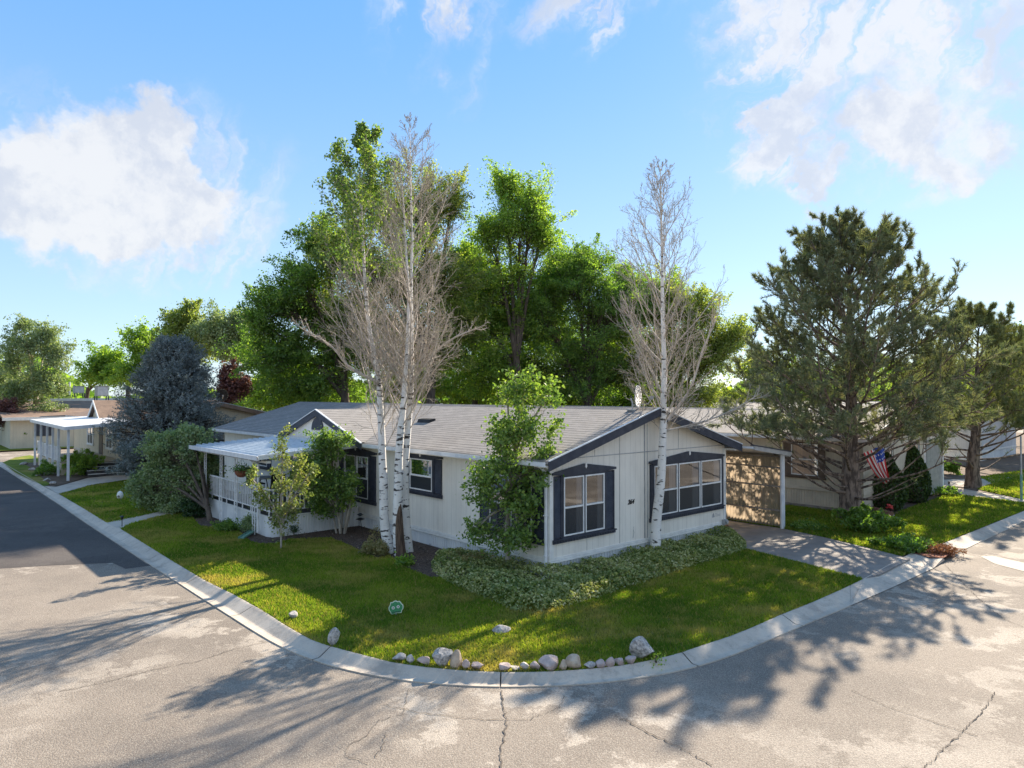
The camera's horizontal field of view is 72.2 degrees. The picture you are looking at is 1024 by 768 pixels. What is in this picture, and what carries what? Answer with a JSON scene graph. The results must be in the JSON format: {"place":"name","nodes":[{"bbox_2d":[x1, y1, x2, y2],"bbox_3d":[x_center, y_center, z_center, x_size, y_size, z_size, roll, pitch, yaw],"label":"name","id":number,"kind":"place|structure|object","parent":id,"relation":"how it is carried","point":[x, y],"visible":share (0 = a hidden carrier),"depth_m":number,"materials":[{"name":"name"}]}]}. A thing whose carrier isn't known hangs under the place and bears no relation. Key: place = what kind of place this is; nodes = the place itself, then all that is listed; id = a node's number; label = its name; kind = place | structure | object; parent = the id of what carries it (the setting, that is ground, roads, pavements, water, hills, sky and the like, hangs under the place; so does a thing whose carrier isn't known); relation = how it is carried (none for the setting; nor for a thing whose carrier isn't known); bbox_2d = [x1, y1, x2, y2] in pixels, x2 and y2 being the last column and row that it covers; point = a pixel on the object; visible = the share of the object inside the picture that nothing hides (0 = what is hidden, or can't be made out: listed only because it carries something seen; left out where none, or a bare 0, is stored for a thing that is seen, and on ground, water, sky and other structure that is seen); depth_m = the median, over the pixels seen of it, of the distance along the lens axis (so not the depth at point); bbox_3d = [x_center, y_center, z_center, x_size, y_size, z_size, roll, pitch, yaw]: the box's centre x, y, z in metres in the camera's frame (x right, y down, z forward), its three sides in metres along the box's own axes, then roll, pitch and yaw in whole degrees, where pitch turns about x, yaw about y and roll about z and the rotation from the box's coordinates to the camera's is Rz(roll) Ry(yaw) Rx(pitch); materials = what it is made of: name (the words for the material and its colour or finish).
{"place":"outdoors","nodes":[
{"label":"outdoors","id":0,"kind":"place"},
{"bbox_2d":[3,455,48,485],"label":"lawn","id":1,"kind":"structure","parent":0,"point":[14,463],"depth_m":39.73,"materials":[{"name":"green plant"}]},
{"bbox_2d":[0,445,73,450],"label":"lawn","id":2,"kind":"structure","parent":0,"point":[2,448],"depth_m":53.74,"materials":[{"name":"green plant"}]},
{"bbox_2d":[0,394,25,430],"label":"plum tree","id":3,"kind":"object","parent":2,"relation":"on","point":[8,405],"visible":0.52,"depth_m":55.61,"materials":[{"name":"brown plant"}]},
{"bbox_2d":[0,310,80,411],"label":"poplar tree","id":4,"kind":"object","parent":2,"relation":"on","point":[44,384],"visible":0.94,"depth_m":57.65,"materials":[{"name":"green plant"}]},
{"bbox_2d":[0,398,215,448],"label":"mobile home","id":5,"kind":"object","parent":2,"relation":"on","point":[17,426],"visible":0.19,"depth_m":55.02,"materials":[{"name":"beige"}]},
{"bbox_2d":[36,424,51,435],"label":"window","id":6,"kind":"structure","parent":5,"relation":"in","point":[37,425],"depth_m":54.72,"materials":[{"name":"grey glass"}]},
{"bbox_2d":[94,386,108,399],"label":"roof cooler","id":7,"kind":"object","parent":5,"relation":"on","point":[101,390],"visible":0.85,"depth_m":57.71,"materials":[{"name":"grey metal"}]},
{"bbox_2d":[45,474,130,493],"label":"path","id":8,"kind":"structure","parent":0,"point":[78,484],"depth_m":32.91,"materials":[{"name":"concrete"}]},
{"bbox_2d":[60,479,176,521],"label":"lawn","id":9,"kind":"structure","parent":0,"point":[105,504],"depth_m":26.60,"materials":[{"name":"green plant"}]},
{"bbox_2d":[120,420,230,520],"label":"leafy tree","id":10,"kind":"object","parent":9,"relation":"on","point":[181,478],"visible":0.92,"depth_m":24.39,"materials":[{"name":"green plant"}]},
{"bbox_2d":[106,510,179,528],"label":"path","id":11,"kind":"structure","parent":0,"point":[120,523],"depth_m":23.16,"materials":[{"name":"concrete"}]},
{"bbox_2d":[121,512,861,671],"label":"lawn","id":12,"kind":"structure","parent":0,"point":[544,623],"depth_m":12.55,"materials":[{"name":"green plant"}]},
{"bbox_2d":[177,498,210,517],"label":"shrub","id":13,"kind":"object","parent":12,"relation":"on","point":[187,505],"visible":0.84,"depth_m":23.52,"materials":[{"name":"green plant"}]},
{"bbox_2d":[239,422,322,547],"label":"young aspen","id":14,"kind":"object","parent":12,"relation":"on","point":[282,513],"visible":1,"depth_m":18.81,"materials":[{"name":"green plant"}]},
{"bbox_2d":[328,627,339,645],"bbox_3d":[-2.923,4.170,11.566,0.146,0.317,0.215,0,-1,28],"label":"rock","id":15,"kind":"object","parent":12,"relation":"on","point":[333,635],"visible":1,"depth_m":11.52,"materials":[{"name":"grey stone"}]},
{"bbox_2d":[200,516,549,581],"bbox_3d":[-4.736,4.414,19.919,14.417,0.001,3.413,-1,-1,35],"label":"planting bed","id":16,"kind":"object","parent":12,"relation":"on","point":[356,539],"visible":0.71,"depth_m":19.80,"materials":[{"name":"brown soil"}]},
{"bbox_2d":[209,517,241,531],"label":"shrub","id":17,"kind":"object","parent":16,"relation":"on","point":[228,524],"visible":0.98,"depth_m":21.14,"materials":[{"name":"green plant"}]},
{"bbox_2d":[237,512,255,531],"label":"shrub","id":18,"kind":"object","parent":16,"relation":"on","point":[246,524],"visible":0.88,"depth_m":20.87,"materials":[{"name":"green plant"}]},
{"bbox_2d":[284,423,364,533],"bbox_3d":[-5.537,2.854,20.694,2.507,3.377,1.736,0,-1,0],"label":"lilac shrub","id":19,"kind":"object","parent":16,"relation":"on","point":[326,490],"visible":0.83,"depth_m":20.66,"materials":[{"name":"green plant"}]},
{"bbox_2d":[291,119,450,553],"bbox_3d":[-3.574,-1.240,18.421,4.107,11.572,3.568,0,-1,0],"label":"birch tree","id":20,"kind":"object","parent":16,"relation":"on","point":[362,137],"visible":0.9,"depth_m":18.26,"materials":[{"name":"white plant"}]},
{"bbox_2d":[358,534,391,555],"bbox_3d":[-3.572,4.208,18.100,1.055,0.695,0.762,0,-1,24],"label":"shrub","id":21,"kind":"object","parent":16,"relation":"on","point":[379,547],"visible":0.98,"depth_m":17.93,"materials":[{"name":"green plant"}]},
{"bbox_2d":[388,548,416,566],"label":"shrub","id":22,"kind":"object","parent":16,"relation":"on","point":[404,561],"visible":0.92,"depth_m":16.88,"materials":[{"name":"green plant"}]},
{"bbox_2d":[329,113,488,555],"bbox_3d":[-2.617,-1.275,18.631,4.128,11.671,3.644,-1,-1,42],"label":"birch tree","id":23,"kind":"object","parent":16,"relation":"on","point":[402,540],"visible":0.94,"depth_m":18.18,"materials":[{"name":"white plant"}]},
{"bbox_2d":[441,548,498,574],"bbox_3d":[-0.972,4.145,16.563,1.296,0.767,1.148,-1,-1,40],"label":"shrub","id":24,"kind":"object","parent":16,"relation":"on","point":[478,556],"visible":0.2,"depth_m":16.59,"materials":[{"name":"green plant"}]},
{"bbox_2d":[456,361,571,568],"bbox_3d":[0.030,1.973,15.921,2.677,4.989,1.791,0,-1,0],"label":"young aspen","id":25,"kind":"object","parent":16,"relation":"on","point":[505,437],"visible":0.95,"depth_m":15.81,"materials":[{"name":"green plant"}]},
{"bbox_2d":[389,600,403,614],"bbox_3d":[-2.166,4.235,13.120,0.277,0.376,0.033,0,-1,-4],"label":"lawn sign","id":26,"kind":"object","parent":12,"relation":"on","point":[395,607],"visible":0.99,"depth_m":13.11,"materials":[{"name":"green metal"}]},
{"bbox_2d":[432,647,452,666],"bbox_3d":[-1.061,4.170,10.725,0.312,0.287,0.264,0,-1,4],"label":"rock","id":27,"kind":"object","parent":12,"relation":"on","point":[441,656],"visible":1,"depth_m":10.64,"materials":[{"name":"grey stone"}]},
{"bbox_2d":[450,649,462,668],"bbox_3d":[-0.850,4.166,10.637,0.176,0.292,0.170,0,-1,24],"label":"rock","id":28,"kind":"object","parent":12,"relation":"on","point":[456,660],"visible":0.98,"depth_m":10.58,"materials":[{"name":"beige stone"}]},
{"bbox_2d":[538,655,557,670],"bbox_3d":[0.566,4.207,10.598,0.248,0.191,0.323,1,-1,-33],"label":"rock","id":29,"kind":"object","parent":12,"relation":"on","point":[548,662],"visible":1,"depth_m":10.54,"materials":[{"name":"grey stone"}]},
{"bbox_2d":[566,654,580,668],"bbox_3d":[0.918,4.196,10.599,0.236,0.218,0.218,0,-1,-10],"label":"rock","id":30,"kind":"object","parent":12,"relation":"on","point":[573,661],"visible":1,"depth_m":10.54,"materials":[{"name":"beige stone"}]},
{"bbox_2d":[431,525,746,611],"bbox_3d":[2.965,4.172,16.838,9.483,0.458,5.121,0,-1,-19],"label":"ground cover","id":31,"kind":"object","parent":12,"relation":"on","point":[625,562],"visible":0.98,"depth_m":15.65,"materials":[{"name":"green plant"}]},
{"bbox_2d":[629,636,653,657],"bbox_3d":[2.036,4.135,10.982,0.362,0.381,0.286,-1,-1,35],"label":"rock","id":32,"kind":"object","parent":12,"relation":"on","point":[640,647],"visible":0.95,"depth_m":10.91,"materials":[{"name":"grey stone"}]},
{"bbox_2d":[603,157,770,550],"bbox_3d":[4.414,-0.628,17.919,4.322,10.442,3.234,0,-1,0],"label":"birch tree","id":33,"kind":"object","parent":12,"relation":"on","point":[655,540],"visible":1,"depth_m":17.91,"materials":[{"name":"white plant"}]},
{"bbox_2d":[0,428,1023,767],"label":"road","id":34,"kind":"structure","parent":0,"point":[940,644],"depth_m":9.83,"materials":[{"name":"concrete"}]},
{"bbox_2d":[0,467,150,568],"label":"road patch","id":35,"kind":"object","parent":34,"relation":"on","point":[37,528],"visible":1,"depth_m":20.96,"materials":[{"name":"grey asphalt"}]},
{"bbox_2d":[68,338,136,397],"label":"broadleaf tree","id":36,"kind":"object","parent":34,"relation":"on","point":[98,360],"visible":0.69,"depth_m":78.86,"materials":[{"name":"green plant"}]},
{"bbox_2d":[102,315,160,397],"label":"broadleaf tree","id":37,"kind":"object","parent":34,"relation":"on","point":[137,341],"visible":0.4,"depth_m":77.14,"materials":[{"name":"green plant"}]},
{"bbox_2d":[140,297,226,368],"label":"broadleaf tree","id":38,"kind":"object","parent":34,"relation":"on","point":[176,321],"visible":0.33,"depth_m":75.28,"materials":[{"name":"green plant"}]},
{"bbox_2d":[180,297,261,403],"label":"broadleaf tree","id":39,"kind":"object","parent":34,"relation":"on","point":[214,327],"visible":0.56,"depth_m":73.16,"materials":[{"name":"green plant"}]},
{"bbox_2d":[0,462,862,687],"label":"kerb","id":40,"kind":"structure","parent":34,"relation":"on","point":[261,623],"depth_m":11.76,"materials":[{"name":"concrete"}]},
{"bbox_2d":[943,511,1023,548],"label":"kerb","id":41,"kind":"structure","parent":34,"relation":"on","point":[970,539],"depth_m":21.29,"materials":[{"name":"concrete"}]},
{"bbox_2d":[981,556,1023,570],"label":"gutter","id":42,"kind":"object","parent":34,"relation":"on","point":[1017,565],"visible":1,"depth_m":17.70,"materials":[{"name":"concrete"}]},
{"bbox_2d":[0,0,1023,396],"label":"sky","id":43,"kind":"structure","parent":0,"point":[153,153],"materials":[{"name":"blue"}]},
{"bbox_2d":[37,432,1023,673],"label":"yard","id":44,"kind":"structure","parent":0,"point":[1007,464],"depth_m":38.86,"materials":[{"name":"soil"}]},
{"bbox_2d":[26,462,128,485],"bbox_3d":[-23.797,4.687,38.044,3.803,0.001,13.853,1,-1,-42],"label":"planting bed","id":45,"kind":"object","parent":44,"relation":"on","point":[60,480],"visible":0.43,"depth_m":34.84,"materials":[{"name":"soil"}]},
{"bbox_2d":[31,459,60,476],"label":"shrub","id":46,"kind":"object","parent":45,"relation":"on","point":[45,467],"visible":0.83,"depth_m":35.69,"materials":[{"name":"green plant"}]},
{"bbox_2d":[30,416,129,480],"bbox_3d":[-23.464,3.290,38.130,3.180,2.820,10.600,1,-1,-42],"label":"covered porch","id":47,"kind":"object","parent":45,"relation":"on","point":[51,453],"visible":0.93,"depth_m":36.62,"materials":[{"name":"white metal"}]},
{"bbox_2d":[60,448,105,476],"bbox_3d":[-21.711,4.065,35.506,1.921,1.629,1.784,0,-1,25],"label":"shrub","id":48,"kind":"object","parent":45,"relation":"on","point":[81,462],"visible":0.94,"depth_m":35.37,"materials":[{"name":"green plant"}]},
{"bbox_2d":[88,333,236,476],"bbox_3d":[-15.924,1.214,33.560,6.656,7.365,7.064,0,-1,0],"label":"blue spruce","id":49,"kind":"object","parent":44,"relation":"on","point":[173,370],"visible":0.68,"depth_m":32.43,"materials":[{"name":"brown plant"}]},
{"bbox_2d":[65,400,264,472],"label":"mobile home","id":50,"kind":"object","parent":44,"relation":"on","point":[83,439],"visible":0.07,"depth_m":40.74,"materials":[{"name":"beige"}]},
{"bbox_2d":[86,428,93,445],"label":"window","id":51,"kind":"structure","parent":50,"relation":"in","point":[90,438],"depth_m":43.34,"materials":[{"name":"white glass"}]},
{"bbox_2d":[212,357,254,405],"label":"plum tree","id":52,"kind":"object","parent":44,"relation":"on","point":[235,388],"visible":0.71,"depth_m":44.69,"materials":[{"name":"brown plant"}]},
{"bbox_2d":[189,436,358,537],"bbox_3d":[-7.839,3.174,22.927,3.365,2.635,5.895,1,-1,-42],"label":"covered porch","id":53,"kind":"object","parent":44,"relation":"on","point":[234,505],"visible":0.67,"depth_m":21.79,"materials":[{"name":"white wood"}]},
{"bbox_2d":[229,461,250,476],"bbox_3d":[-8.254,2.535,21.263,0.890,0.582,0.808,0,-1,-2],"label":"hanging basket","id":54,"kind":"object","parent":53,"relation":"hanging from","point":[239,471],"visible":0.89,"depth_m":21.15,"materials":[{"name":"wicker"}]},
{"bbox_2d":[211,198,389,406],"bbox_3d":[-10.920,-2.650,39.761,9.186,14.971,7.905,0,-1,23],"label":"broadleaf tree","id":55,"kind":"object","parent":44,"relation":"on","point":[286,300],"visible":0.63,"depth_m":38.26,"materials":[{"name":"green plant"}]},
{"bbox_2d":[231,337,374,411],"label":"broadleaf tree","id":56,"kind":"object","parent":44,"relation":"on","point":[263,402],"visible":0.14,"depth_m":47.30,"materials":[{"name":"green plant"}]},
{"bbox_2d":[283,147,508,403],"bbox_3d":[-6.380,-3.753,39.365,12.467,17.162,9.070,0,-1,0],"label":"broadleaf tree","id":57,"kind":"object","parent":44,"relation":"on","point":[455,200],"visible":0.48,"depth_m":37.99,"materials":[{"name":"green plant"}]},
{"bbox_2d":[370,358,501,404],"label":"broadleaf tree","id":58,"kind":"object","parent":44,"relation":"on","point":[465,401],"visible":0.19,"depth_m":45.12,"materials":[{"name":"green plant"}]},
{"bbox_2d":[212,402,742,579],"bbox_3d":[-3.212,2.624,25.648,8.180,3.816,20.935,1,-1,-42],"label":"mobile home","id":59,"kind":"object","parent":44,"relation":"on","point":[598,499],"visible":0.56,"depth_m":18.70,"materials":[{"name":"white wood"}]},
{"bbox_2d":[339,448,376,505],"bbox_3d":[-4.912,2.834,22.125,0.083,1.730,2.400,1,-1,-42],"label":"window","id":60,"kind":"structure","parent":59,"relation":"in","point":[365,463],"depth_m":21.75,"materials":[{"name":"black glass"}]},
{"bbox_2d":[409,453,442,498],"bbox_3d":[-2.527,2.484,19.460,0.083,1.190,1.980,1,-1,-42],"label":"window","id":61,"kind":"structure","parent":59,"relation":"in","point":[425,471],"depth_m":19.27,"materials":[{"name":"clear glass"}]},
{"bbox_2d":[480,466,543,545],"bbox_3d":[-0.042,2.772,16.674,0.083,1.770,2.400,1,-1,-42],"label":"window","id":62,"kind":"structure","parent":59,"relation":"in","point":[540,534],"depth_m":16.36,"materials":[{"name":"black glass"}]},
{"bbox_2d":[552,463,616,544],"bbox_3d":[1.722,2.729,16.460,2.200,1.770,0.083,1,-1,-42],"label":"window","id":63,"kind":"structure","parent":59,"relation":"in","point":[584,498],"depth_m":16.40,"materials":[{"name":"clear glass"}]},
{"bbox_2d":[627,385,653,410],"bbox_3d":[3.301,0.360,18.234,0.481,0.660,0.668,1,-1,-32],"label":"satellite dish","id":64,"kind":"object","parent":59,"relation":"on","point":[640,398],"visible":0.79,"depth_m":18.24,"materials":[{"name":"grey metal"}]},
{"bbox_2d":[648,451,725,522],"bbox_3d":[4.865,2.711,19.269,3.530,1.770,0.083,1,-1,-42],"label":"window","id":65,"kind":"structure","parent":59,"relation":"in","point":[694,481],"depth_m":19.30,"materials":[{"name":"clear glass"}]},
{"bbox_2d":[436,156,580,404],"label":"broadleaf tree","id":66,"kind":"object","parent":44,"relation":"on","point":[508,221],"visible":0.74,"depth_m":40.16,"materials":[{"name":"green plant"}]},
{"bbox_2d":[445,237,592,404],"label":"broadleaf tree","id":67,"kind":"object","parent":44,"relation":"on","point":[461,248],"visible":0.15,"depth_m":42.62,"materials":[{"name":"green plant"}]},
{"bbox_2d":[448,225,699,405],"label":"broadleaf tree","id":68,"kind":"object","parent":44,"relation":"on","point":[582,366],"visible":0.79,"depth_m":41.44,"materials":[{"name":"green plant"}]},
{"bbox_2d":[490,381,669,406],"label":"broadleaf tree","id":69,"kind":"object","parent":44,"relation":"on","point":[611,403],"visible":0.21,"depth_m":44.02,"materials":[{"name":"green plant"}]},
{"bbox_2d":[583,259,690,406],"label":"broadleaf tree","id":70,"kind":"object","parent":44,"relation":"on","point":[625,272],"visible":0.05,"depth_m":43.43,"materials":[{"name":"green plant"}]},
{"bbox_2d":[595,260,754,407],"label":"broadleaf tree","id":71,"kind":"object","parent":44,"relation":"on","point":[722,342],"visible":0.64,"depth_m":42.10,"materials":[{"name":"green plant"}]},
{"bbox_2d":[550,405,936,511],"bbox_3d":[8.298,2.868,32.845,6.820,3.546,18.735,1,-1,-42],"label":"mobile home","id":72,"kind":"object","parent":44,"relation":"on","point":[801,490],"visible":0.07,"depth_m":25.77,"materials":[{"name":"beige"}]},
{"bbox_2d":[783,441,825,479],"bbox_3d":[10.673,2.790,25.699,0.078,1.325,1.660,1,-1,-42],"label":"window","id":73,"kind":"structure","parent":72,"relation":"in","point":[803,455],"depth_m":25.71,"materials":[{"name":"beige glass"}]},
{"bbox_2d":[864,439,898,483],"bbox_3d":[12.342,2.576,23.625,1.061,1.508,0.898,0,-1,18],"label":"flag","id":74,"kind":"object","parent":72,"relation":"attached to","point":[877,463],"visible":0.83,"depth_m":23.37,"materials":[{"name":"multicoloured fabric"}]},
{"bbox_2d":[712,345,781,401],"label":"broadleaf tree","id":75,"kind":"object","parent":44,"relation":"on","point":[727,392],"visible":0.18,"depth_m":59.54,"materials":[{"name":"green plant"}]},
{"bbox_2d":[724,445,790,528],"bbox_3d":[4.393,3.184,24.760,2.190,2.730,10.260,1,-1,-42],"label":"carport","id":76,"kind":"object","parent":44,"relation":"on","point":[755,483],"visible":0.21,"depth_m":22.26,"materials":[{"name":"beige wood"}]},
{"bbox_2d":[691,402,929,462],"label":"mobile home","id":77,"kind":"object","parent":44,"relation":"on","point":[757,405],"depth_m":44.22,"materials":[{"name":"white"}]},
{"bbox_2d":[827,362,890,400],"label":"broadleaf tree","id":78,"kind":"object","parent":44,"relation":"on","point":[861,393],"visible":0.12,"depth_m":69.34,"materials":[{"name":"green plant"}]},
{"bbox_2d":[807,401,1015,460],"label":"mobile home","id":79,"kind":"object","parent":44,"relation":"on","point":[999,451],"visible":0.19,"depth_m":45.21,"materials":[{"name":"grey"}]},
{"bbox_2d":[893,494,943,512],"bbox_3d":[15.297,4.529,27.558,1.793,0.001,9.361,-1,-1,45],"label":"planting bed","id":80,"kind":"object","parent":44,"relation":"on","point":[933,496],"depth_m":26.77,"materials":[{"name":"brown soil"}]},
{"bbox_2d":[872,448,908,511],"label":"conical evergreen","id":81,"kind":"object","parent":80,"relation":"on","point":[898,499],"visible":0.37,"depth_m":24.66,"materials":[{"name":"plant"}]},
{"bbox_2d":[904,443,931,502],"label":"conical evergreen","id":82,"kind":"object","parent":80,"relation":"on","point":[921,490],"visible":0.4,"depth_m":26.59,"materials":[{"name":"plant"}]},
{"bbox_2d":[931,485,961,495],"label":"shrub","id":83,"kind":"object","parent":80,"relation":"on","point":[944,490],"visible":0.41,"depth_m":28.57,"materials":[{"name":"green plant"}]},
{"bbox_2d":[915,547,959,557],"bbox_3d":[11.249,4.392,18.448,1.934,0.001,0.756,1,-1,-36],"label":"planting bed","id":84,"kind":"object","parent":44,"relation":"on","point":[932,555],"visible":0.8,"depth_m":17.95,"materials":[{"name":"brown soil"}]},
{"bbox_2d":[924,540,967,558],"bbox_3d":[11.246,4.353,18.243,0.984,0.654,0.904,1,-1,-31],"label":"shrub","id":85,"kind":"object","parent":84,"relation":"on","point":[939,548],"visible":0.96,"depth_m":18.19,"materials":[{"name":"brown plant"}]},
{"bbox_2d":[926,432,956,494],"bbox_3d":[14.801,3.349,32.388,3.200,2.530,9.150,1,-1,-42],"label":"carport","id":86,"kind":"object","parent":44,"relation":"on","point":[932,457],"visible":0.34,"depth_m":28.66,"materials":[{"name":"grey metal"}]},
{"bbox_2d":[944,460,962,474],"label":"shrub","id":87,"kind":"object","parent":44,"relation":"on","point":[949,467],"visible":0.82,"depth_m":36.29,"materials":[{"name":"green plant"}]},
{"bbox_2d":[899,295,1023,487],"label":"pine tree","id":88,"kind":"object","parent":44,"relation":"on","point":[1001,329],"visible":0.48,"depth_m":30.80,"materials":[{"name":"green plant"}]},
{"bbox_2d":[930,352,1023,460],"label":"broadleaf tree","id":89,"kind":"object","parent":44,"relation":"on","point":[968,387],"visible":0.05,"depth_m":39.52,"materials":[{"name":"green plant"}]},
{"bbox_2d":[728,520,909,578],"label":"driveway","id":90,"kind":"structure","parent":0,"point":[839,556],"depth_m":18.57,"materials":[{"name":"grey concrete"}]},
{"bbox_2d":[728,493,1023,555],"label":"lawn","id":91,"kind":"structure","parent":0,"point":[880,550],"depth_m":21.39,"materials":[{"name":"green plant"}]},
{"bbox_2d":[790,518,833,530],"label":"shrub","id":92,"kind":"object","parent":91,"relation":"on","point":[805,524],"visible":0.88,"depth_m":21.41,"materials":[{"name":"green plant"}]},
{"bbox_2d":[705,205,1021,517],"bbox_3d":[11.377,-0.709,24.056,9.204,10.811,9.516,0,-1,0],"label":"pine tree","id":93,"kind":"object","parent":91,"relation":"on","point":[828,278],"visible":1,"depth_m":22.10,"materials":[{"name":"green plant"}]},
{"bbox_2d":[831,501,907,533],"bbox_3d":[10.649,4.079,20.920,1.889,1.049,1.563,0,-1,0],"label":"shrub","id":94,"kind":"object","parent":91,"relation":"on","point":[863,518],"visible":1,"depth_m":20.78,"materials":[{"name":"green plant"}]},
{"bbox_2d":[866,532,938,556],"bbox_3d":[10.633,4.292,18.868,1.650,0.684,1.397,0,-1,-22],"label":"shrub","id":95,"kind":"object","parent":91,"relation":"on","point":[907,542],"visible":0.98,"depth_m":18.63,"materials":[{"name":"green plant"}]},
{"bbox_2d":[851,553,944,604],"bbox_3d":[8.770,4.416,16.139,5.689,0.106,0.738,1,-1,-45],"label":"driveway apron","id":96,"kind":"object","parent":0,"point":[915,565],"visible":1,"depth_m":16.23,"materials":[{"name":"concrete"}]},
{"bbox_2d":[944,473,1019,486],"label":"path","id":97,"kind":"structure","parent":0,"point":[957,482],"depth_m":32.91,"materials":[{"name":"concrete"}]},
{"bbox_2d":[950,488,1023,501],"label":"path","id":98,"kind":"structure","parent":0,"point":[975,493],"depth_m":28.95,"materials":[{"name":"concrete"}]},
{"bbox_2d":[1020,436,1022,499],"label":"lamp post","id":99,"kind":"object","parent":98,"relation":"on","point":[1021,486],"visible":1,"depth_m":27.48,"materials":[{"name":"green metal"}]},
{"label":"ground","id":100,"kind":"structure","parent":0,"visible":0},
{"bbox_2d":[0,352,1022,425],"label":"treeline","id":101,"kind":"object","parent":100,"relation":"on","point":[91,395],"visible":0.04,"depth_m":110.50,"materials":[{"name":"green plant"}]},
{"label":"lawn","id":102,"kind":"structure","parent":0,"visible":0},
{"bbox_2d":[977,470,1023,498],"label":"grass","id":103,"kind":"structure","parent":102,"relation":"on","point":[1003,485],"depth_m":32.02,"materials":[{"name":"green plant"}]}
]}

